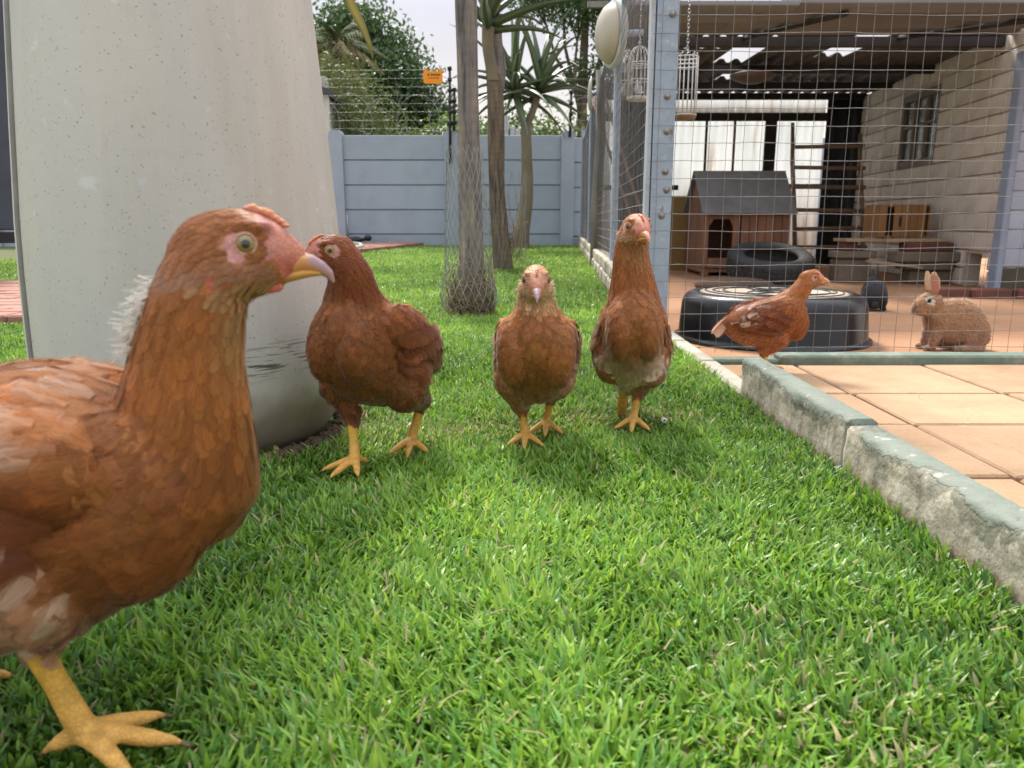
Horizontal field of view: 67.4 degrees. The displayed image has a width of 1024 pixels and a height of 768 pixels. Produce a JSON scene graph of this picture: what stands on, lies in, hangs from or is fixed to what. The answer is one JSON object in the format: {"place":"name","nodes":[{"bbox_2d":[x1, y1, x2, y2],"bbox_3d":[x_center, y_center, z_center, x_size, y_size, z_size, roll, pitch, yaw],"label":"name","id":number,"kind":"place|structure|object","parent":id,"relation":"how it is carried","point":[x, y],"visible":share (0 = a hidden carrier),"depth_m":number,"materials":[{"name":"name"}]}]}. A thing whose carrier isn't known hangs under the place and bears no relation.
{"place":"outdoors","nodes":[
{"label":"outdoors","id":0,"kind":"place"},
{"bbox_2d":[0,280,22,323],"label":"side path","id":1,"kind":"structure","parent":0,"point":[10,307],"depth_m":2.81,"materials":[{"name":"brick"}]},
{"bbox_2d":[0,244,592,269],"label":"grass","id":2,"kind":"structure","parent":0,"point":[568,255],"depth_m":6.67,"materials":[{"name":"green plant"}]},
{"bbox_2d":[0,264,608,322],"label":"grass","id":3,"kind":"structure","parent":0,"point":[583,295],"depth_m":3.70,"materials":[{"name":"green plant"}]},
{"bbox_2d":[355,242,417,248],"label":"back path","id":4,"kind":"structure","parent":0,"point":[370,244],"depth_m":9.36,"materials":[{"name":"brick"}]},
{"bbox_2d":[353,241,363,248],"bbox_3d":[-1.956,-1.505,8.341,0.822,0.077,2.991,0,12,0],"label":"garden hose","id":5,"kind":"object","parent":4,"relation":"on","point":[359,245],"visible":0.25,"depth_m":8.17,"materials":[{"name":"white plastic"}]},
{"bbox_2d":[346,214,371,241],"bbox_3d":[-1.976,-1.996,9.922,0.311,0.400,0.119,0,12,0],"label":"garden tap","id":6,"kind":"object","parent":4,"relation":"on","point":[365,238],"visible":0.79,"depth_m":9.92,"materials":[{"name":"metal"}]},
{"bbox_2d":[0,312,793,443],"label":"grass","id":7,"kind":"structure","parent":0,"point":[467,367],"depth_m":1.40,"materials":[{"name":"green plant"}]},
{"bbox_2d":[0,247,1023,767],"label":"lawn ground","id":8,"kind":"structure","parent":0,"point":[6,253],"depth_m":0.63,"materials":[{"name":"green plant"}]},
{"bbox_2d":[0,0,14,242],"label":"dark gate","id":9,"kind":"structure","parent":8,"relation":"on","point":[6,214],"depth_m":4.12,"materials":[{"name":"metal"}]},
{"bbox_2d":[0,204,334,767],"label":"chicken","id":10,"kind":"object","parent":8,"relation":"on","point":[135,480],"visible":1,"depth_m":0.42},
{"bbox_2d":[3,0,338,449],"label":"concrete column","id":11,"kind":"structure","parent":8,"relation":"on","point":[141,132],"depth_m":0.96,"materials":[{"name":"white concrete"}]},
{"bbox_2d":[259,405,382,466],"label":"soil crumbs","id":12,"kind":"object","parent":8,"relation":"on","point":[333,429],"visible":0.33,"depth_m":1.13,"materials":[{"name":"brown soil"}]},
{"bbox_2d":[321,76,347,133],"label":"neighbour house","id":13,"kind":"structure","parent":8,"relation":"on","point":[327,93],"depth_m":11.57,"materials":[{"name":"beige paint"}]},
{"bbox_2d":[315,22,388,129],"bbox_3d":[-3.323,-4.757,14.592,2.062,3.889,1.990,0,12,0],"label":"fan palm","id":14,"kind":"object","parent":8,"relation":"on","point":[345,42],"visible":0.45,"depth_m":14.11,"materials":[{"name":"green plant"}]},
{"bbox_2d":[305,234,443,480],"bbox_3d":[-0.177,-0.048,1.025,0.146,0.303,0.248,5,13,21],"label":"chicken","id":15,"kind":"object","parent":8,"relation":"on","point":[368,343],"visible":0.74,"depth_m":0.94},
{"bbox_2d":[318,19,430,134],"bbox_3d":[-2.688,-3.914,12.467,3.031,3.718,2.031,0,12,0],"label":"feathery shrub","id":16,"kind":"object","parent":8,"relation":"on","point":[348,127],"visible":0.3,"depth_m":12.18,"materials":[{"name":"green plant"}]},
{"bbox_2d":[312,0,457,134],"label":"broadleaf tree","id":17,"kind":"object","parent":8,"relation":"on","point":[401,66],"visible":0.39,"depth_m":16.96,"materials":[{"name":"green plant"}]},
{"bbox_2d":[358,242,423,252],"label":"path kerb","id":18,"kind":"structure","parent":8,"relation":"on","point":[370,249],"depth_m":8.69,"materials":[{"name":"brick"}]},
{"bbox_2d":[345,0,485,315],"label":"aloe tree","id":19,"kind":"object","parent":8,"relation":"on","point":[467,66],"visible":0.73,"depth_m":2.57,"materials":[{"name":"brown plant"}]},
{"bbox_2d":[440,145,497,314],"bbox_3d":[-0.151,-0.525,2.649,0.201,0.567,0.201,0,12,0],"label":"netting sleeve","id":20,"kind":"object","parent":19,"relation":"attached to","point":[489,297],"visible":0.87,"depth_m":2.63,"materials":[{"name":"metal"}]},
{"bbox_2d":[399,107,510,134],"bbox_3d":[-1.110,-4.132,15.018,3.031,2.478,1.905,0,12,0],"label":"hedge bush","id":21,"kind":"object","parent":8,"relation":"on","point":[428,130],"visible":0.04,"depth_m":14.72,"materials":[{"name":"green plant"}]},
{"bbox_2d":[0,130,987,254],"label":"precast wall","id":22,"kind":"structure","parent":8,"relation":"on","point":[389,188],"depth_m":9.95,"materials":[{"name":"grey concrete"}]},
{"bbox_2d":[447,66,452,162],"bbox_3d":[-0.780,-3.399,9.714,0.056,1.170,0.053,0,12,0],"label":"fence post","id":23,"kind":"object","parent":22,"relation":"attached to","point":[450,113],"visible":0.98,"depth_m":9.68,"materials":[{"name":"black metal"}]},
{"bbox_2d":[326,78,586,128],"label":"electric fence wires","id":24,"kind":"object","parent":23,"relation":"attached to","point":[432,103],"visible":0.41,"depth_m":9.70,"materials":[{"name":"grey metal"}]},
{"bbox_2d":[423,66,442,83],"bbox_3d":[-0.989,-3.874,9.615,0.243,0.220,0.014,0,12,0],"label":"warning sign","id":25,"kind":"object","parent":24,"relation":"hanging from","point":[432,77],"visible":1,"depth_m":9.62,"materials":[{"name":"orange plastic"}]},
{"bbox_2d":[452,87,456,130],"bbox_3d":[-0.725,-3.472,9.698,0.056,0.520,0.053,0,12,0],"label":"fence post","id":26,"kind":"object","parent":22,"relation":"attached to","point":[454,101],"visible":1,"depth_m":9.68,"materials":[{"name":"black metal"}]},
{"bbox_2d":[325,93,735,134],"bbox_3d":[-1.020,-3.486,9.944,9.996,0.552,0.103,0,12,0],"label":"razor wire","id":27,"kind":"object","parent":22,"relation":"attached to","point":[430,113],"visible":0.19,"depth_m":9.94,"materials":[{"name":"grey metal"}]},
{"bbox_2d":[569,90,572,136],"bbox_3d":[0.745,-3.418,9.710,0.056,0.570,0.053,0,12,0],"label":"fence post","id":28,"kind":"object","parent":22,"relation":"attached to","point":[571,104],"visible":0.86,"depth_m":9.69,"materials":[{"name":"black metal"}]},
{"bbox_2d":[0,344,1015,767],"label":"dry clippings","id":29,"kind":"object","parent":8,"relation":"on","point":[498,610],"visible":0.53,"depth_m":0.56,"materials":[{"name":"beige plant"}]},
{"bbox_2d":[504,115,519,134],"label":"palisade pillars","id":30,"kind":"structure","parent":8,"relation":"on","point":[512,131],"depth_m":11.82,"materials":[{"name":"stone"}]},
{"bbox_2d":[479,102,554,134],"bbox_3d":[0.312,-4.820,16.960,2.599,3.016,2.130,0,12,0],"label":"hedge bush","id":31,"kind":"object","parent":8,"relation":"on","point":[512,122],"visible":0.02,"depth_m":16.56,"materials":[{"name":"green plant"}]},
{"bbox_2d":[448,0,595,247],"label":"aloe tree","id":32,"kind":"object","parent":8,"relation":"on","point":[542,66],"visible":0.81,"depth_m":8.65,"materials":[{"name":"green plant"}]},
{"bbox_2d":[477,0,590,269],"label":"aloe tree","id":33,"kind":"object","parent":8,"relation":"on","point":[491,18],"visible":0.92,"depth_m":4.98,"materials":[{"name":"brown plant"}]},
{"bbox_2d":[489,171,531,268],"bbox_3d":[-0.008,-1.102,5.184,0.295,0.640,0.222,0,12,0],"label":"netting sleeve","id":34,"kind":"object","parent":33,"relation":"attached to","point":[514,244],"visible":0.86,"depth_m":5.18,"materials":[{"name":"grey metal"}]},
{"bbox_2d":[492,264,581,449],"bbox_3d":[0.036,-0.045,1.112,0.130,0.262,0.265,1,12,3],"label":"chicken","id":35,"kind":"object","parent":8,"relation":"on","point":[536,356],"visible":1,"depth_m":1.02},
{"bbox_2d":[509,99,588,137],"bbox_3d":[0.957,-4.026,14.499,3.195,2.487,1.808,0,12,0],"label":"hedge bush","id":36,"kind":"object","parent":8,"relation":"on","point":[555,130],"visible":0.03,"depth_m":14.07,"materials":[{"name":"green plant"}]},
{"bbox_2d":[557,104,589,137],"bbox_3d":[2.172,-3.942,13.761,3.118,2.629,2.025,0,12,0],"label":"hedge bush","id":37,"kind":"object","parent":8,"relation":"on","point":[580,122],"visible":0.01,"depth_m":13.59,"materials":[{"name":"green plant"}]},
{"bbox_2d":[502,0,648,135],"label":"open tree","id":38,"kind":"object","parent":8,"relation":"on","point":[581,25],"visible":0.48,"depth_m":16.66,"materials":[{"name":"green plant"}]},
{"bbox_2d":[578,236,612,288],"bbox_3d":[0.675,-1.084,6.363,0.112,0.131,7.674,1,12,4],"label":"block edging","id":39,"kind":"object","parent":8,"relation":"on","point":[601,263],"visible":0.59,"depth_m":4.57,"materials":[{"name":"beige concrete"}]},
{"bbox_2d":[589,213,673,433],"bbox_3d":[0.187,-0.093,1.195,0.132,0.336,0.215,1,12,6],"label":"chicken","id":40,"kind":"object","parent":8,"relation":"on","point":[631,347],"visible":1,"depth_m":1.12},
{"bbox_2d":[671,331,741,395],"bbox_3d":[0.447,-0.025,1.896,0.042,0.118,0.916,0,12,0],"label":"edging strip","id":41,"kind":"object","parent":8,"relation":"on","point":[729,375],"visible":0.25,"depth_m":1.72,"materials":[{"name":"concrete"}]},
{"bbox_2d":[740,358,1023,610],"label":"kerb","id":42,"kind":"structure","parent":8,"relation":"on","point":[972,520],"depth_m":0.84,"materials":[{"name":"grey concrete"}]},
{"bbox_2d":[311,0,888,137],"label":"sky","id":43,"kind":"structure","parent":0,"point":[434,17],"materials":[{"name":"white"}]},
{"bbox_2d":[667,258,1023,356],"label":"pen floor","id":44,"kind":"structure","parent":0,"point":[902,336],"depth_m":3.48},
{"bbox_2d":[592,98,641,214],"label":"leaning poles","id":45,"kind":"object","parent":44,"relation":"on","point":[629,179],"visible":0.23,"depth_m":6.18,"materials":[{"name":"wood"}]},
{"bbox_2d":[618,100,645,228],"bbox_3d":[1.030,-1.728,6.687,0.300,1.438,0.120,0,12,0],"label":"dark board","id":46,"kind":"object","parent":44,"relation":"on","point":[624,212],"visible":0.14,"depth_m":6.64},
{"bbox_2d":[669,196,687,269],"bbox_3d":[1.440,-1.286,6.627,0.220,0.658,0.084,0,12,0],"label":"plywood board","id":47,"kind":"object","parent":44,"relation":"on","point":[678,227],"visible":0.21,"depth_m":6.62,"materials":[{"name":"brown wood"}]},
{"bbox_2d":[695,277,773,287],"bbox_3d":[1.440,-0.640,4.976,0.514,0.103,0.217,0,12,0],"label":"flat stone","id":48,"kind":"object","parent":44,"relation":"on","point":[728,280],"visible":0.44,"depth_m":4.91,"materials":[{"name":"grey stone"}]},
{"bbox_2d":[682,171,797,275],"bbox_3d":[1.800,-1.293,6.166,0.720,0.806,0.722,0,12,0],"label":"dog kennel","id":49,"kind":"object","parent":44,"relation":"on","point":[732,191],"visible":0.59,"depth_m":5.95,"materials":[{"name":"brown wood"}]},
{"bbox_2d":[725,241,815,284],"bbox_3d":[1.800,-0.833,5.364,0.590,0.307,0.601,0,12,0],"label":"tyre","id":50,"kind":"object","parent":44,"relation":"on","point":[779,267],"visible":0.79,"depth_m":5.24,"materials":[{"name":"rubber"}]},
{"bbox_2d":[674,285,872,352],"bbox_3d":[0.948,-0.260,2.807,0.690,0.182,0.690,0,12,0],"label":"black tub","id":51,"kind":"object","parent":44,"relation":"on","point":[821,335],"visible":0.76,"depth_m":2.59,"materials":[{"name":"plastic"}]},
{"bbox_2d":[580,0,1023,351],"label":"wire pen","id":52,"kind":"object","parent":44,"relation":"on","point":[598,181],"visible":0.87,"depth_m":2.30,"materials":[{"name":"blue paint"}]},
{"bbox_2d":[587,76,596,112],"bbox_3d":[0.553,-1.996,5.300,0.063,0.244,0.244,1,12,5],"label":"bulkhead lamp","id":53,"kind":"object","parent":52,"relation":"attached to","point":[590,94],"visible":1,"depth_m":5.23,"materials":[{"name":"white plastic"}]},
{"bbox_2d":[595,0,643,68],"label":"bulkhead lamp","id":54,"kind":"object","parent":52,"relation":"attached to","point":[608,44],"visible":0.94,"depth_m":3.57,"materials":[{"name":"white plastic"}]},
{"bbox_2d":[602,0,1023,287],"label":"animal hut","id":55,"kind":"object","parent":44,"relation":"on","point":[790,103],"visible":0.61,"depth_m":5.48,"materials":[{"name":"brick"}]},
{"bbox_2d":[587,1,629,8],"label":"cage beam","id":56,"kind":"structure","parent":55,"relation":"attached to","point":[596,4],"depth_m":4.06,"materials":[{"name":"grey metal"}]},
{"bbox_2d":[612,54,633,99],"bbox_3d":[0.600,-1.772,4.122,0.116,0.457,0.116,0,12,0],"label":"birdcage","id":57,"kind":"object","parent":56,"relation":"hanging from","point":[624,83],"visible":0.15,"depth_m":4.12,"materials":[{"name":"white metal"}]},
{"bbox_2d":[626,0,647,101],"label":"birdcage","id":58,"kind":"object","parent":56,"relation":"hanging from","point":[634,99],"visible":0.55,"depth_m":3.37,"materials":[{"name":"white metal"}]},
{"bbox_2d":[675,0,698,120],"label":"birdcage","id":59,"kind":"object","parent":56,"relation":"hanging from","point":[682,116],"visible":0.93,"depth_m":2.45,"materials":[{"name":"white metal"}]},
{"bbox_2d":[729,66,773,83],"bbox_3d":[1.720,-2.219,5.509,0.310,0.120,0.310,0,12,0],"label":"dish lamp","id":60,"kind":"object","parent":55,"relation":"hanging from","point":[756,77],"visible":0.87,"depth_m":5.43,"materials":[{"name":"brown metal"}]},
{"bbox_2d":[897,83,941,169],"bbox_3d":[3.082,-1.923,5.799,0.030,0.550,0.680,1,12,6],"label":"window","id":61,"kind":"structure","parent":55,"relation":"in","point":[923,137],"depth_m":5.82,"materials":[{"name":"grey glass"}]},
{"bbox_2d":[790,122,866,249],"bbox_3d":[2.699,-1.600,6.568,0.630,1.250,0.357,0,12,0],"label":"perch ladder","id":62,"kind":"object","parent":44,"relation":"on","point":[861,210],"visible":0.69,"depth_m":6.54,"materials":[{"name":"wood"}]},
{"bbox_2d":[828,258,869,280],"bbox_3d":[2.360,-0.798,5.371,0.240,0.165,0.140,0,12,0],"label":"concrete block","id":63,"kind":"object","parent":44,"relation":"on","point":[858,273],"depth_m":5.31,"materials":[{"name":"grey concrete"}]},
{"bbox_2d":[828,250,876,257],"bbox_3d":[2.360,-0.901,5.329,0.280,0.048,0.150,1,12,3],"label":"concrete block","id":64,"kind":"object","parent":63,"relation":"on","point":[849,254],"depth_m":5.26,"materials":[{"name":"grey concrete"}]},
{"bbox_2d":[837,242,857,250],"bbox_3d":[2.330,-0.959,5.337,0.100,0.058,0.110,-1,12,-6],"label":"brick","id":65,"kind":"object","parent":64,"relation":"on","point":[845,245],"visible":0.82,"depth_m":5.29,"materials":[{"name":"red brick"}]},
{"bbox_2d":[833,238,895,241],"bbox_3d":[2.450,-1.000,5.329,0.360,0.022,0.200,-1,12,-3],"label":"plank","id":66,"kind":"object","parent":65,"relation":"on","point":[859,239],"visible":0.8,"depth_m":5.23,"materials":[{"name":"wood"}]},
{"bbox_2d":[860,263,887,310],"bbox_3d":[1.746,-0.466,3.708,0.128,0.224,0.234,4,13,18],"label":"rabbit","id":67,"kind":"object","parent":44,"relation":"on","point":[876,292],"visible":0.77,"depth_m":3.64},
{"bbox_2d":[899,270,952,283],"bbox_3d":[2.830,-0.736,5.252,0.300,0.092,0.140,0,12,-2],"label":"concrete block","id":68,"kind":"object","parent":44,"relation":"on","point":[911,276],"depth_m":5.18,"materials":[{"name":"grey concrete"}]},
{"bbox_2d":[866,259,922,268],"bbox_3d":[2.560,-0.802,5.146,0.340,0.018,0.100,8,13,4],"label":"plank","id":69,"kind":"object","parent":68,"relation":"on","point":[891,263],"visible":0.94,"depth_m":5.10,"materials":[{"name":"wood"}]},
{"bbox_2d":[895,262,953,269],"bbox_3d":[2.800,-0.804,5.217,0.320,0.050,0.160,0,12,2],"label":"concrete block","id":70,"kind":"object","parent":68,"relation":"on","point":[946,265],"depth_m":5.14,"materials":[{"name":"grey concrete"}]},
{"bbox_2d":[885,251,960,261],"bbox_3d":[2.770,-0.858,5.175,0.440,0.068,0.160,0,12,-1],"label":"concrete block","id":71,"kind":"object","parent":70,"relation":"on","point":[914,256],"depth_m":5.10,"materials":[{"name":"grey concrete"}]},
{"bbox_2d":[898,242,953,250],"bbox_3d":[2.800,-0.927,5.191,0.320,0.058,0.120,0,12,0],"label":"brick","id":72,"kind":"object","parent":71,"relation":"on","point":[927,246],"visible":0.92,"depth_m":5.13,"materials":[{"name":"red brick"}]},
{"bbox_2d":[881,238,950,241],"bbox_3d":[2.740,-0.996,5.309,0.420,0.022,0.300,0,12,2],"label":"plank","id":73,"kind":"object","parent":72,"relation":"on","point":[917,240],"visible":0.76,"depth_m":5.17,"materials":[{"name":"wood"}]},
{"bbox_2d":[862,204,931,237],"bbox_3d":[2.720,-1.152,5.430,0.360,0.225,0.238,0,12,0],"label":"wooden cupboard","id":74,"kind":"object","parent":73,"relation":"on","point":[899,226],"visible":0.99,"depth_m":5.33,"materials":[{"name":"brown wood"}]},
{"bbox_2d":[910,271,991,351],"bbox_3d":[1.456,-0.239,2.541,0.278,0.268,0.150,0,12,0],"label":"rabbit","id":75,"kind":"object","parent":44,"relation":"on","point":[938,322],"visible":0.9,"depth_m":2.50},
{"bbox_2d":[938,287,969,297],"bbox_3d":[2.450,-0.507,4.319,0.200,0.065,0.090,0,12,2],"label":"edging brick","id":76,"kind":"object","parent":44,"relation":"on","point":[954,292],"visible":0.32,"depth_m":4.27,"materials":[{"name":"red brick"}]},
{"bbox_2d":[968,288,1012,298],"bbox_3d":[2.665,-0.501,4.290,0.210,0.065,0.090,0,12,2],"label":"edging brick","id":77,"kind":"object","parent":44,"relation":"on","point":[975,293],"visible":0.62,"depth_m":4.25,"materials":[{"name":"red brick"}]},
{"bbox_2d":[987,51,1023,288],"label":"blue wall","id":78,"kind":"structure","parent":44,"relation":"on","point":[1013,239],"depth_m":4.56,"materials":[{"name":"blue painted plaster"}]},
{"bbox_2d":[1012,288,1023,298],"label":"edging brick","id":79,"kind":"object","parent":44,"relation":"on","point":[1019,293],"visible":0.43,"depth_m":4.23,"materials":[{"name":"red brick"}]},
{"bbox_2d":[722,365,1023,507],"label":"patio","id":80,"kind":"structure","parent":0,"point":[967,420],"depth_m":1.77,"materials":[{"name":"beige tile"}]},
{"bbox_2d":[711,269,829,368],"bbox_3d":[0.725,-0.176,2.161,0.326,0.291,0.166,0,12,-1],"label":"chicken","id":81,"kind":"object","parent":80,"relation":"on","point":[766,327],"visible":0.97,"depth_m":2.12},
{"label":"patio base","id":82,"kind":"structure","parent":0,"visible":0},
{"bbox_2d":[711,352,1023,366],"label":"painted sill","id":83,"kind":"structure","parent":82,"relation":"on","point":[795,359],"depth_m":2.29,"materials":[{"name":"green concrete"}]}
]}

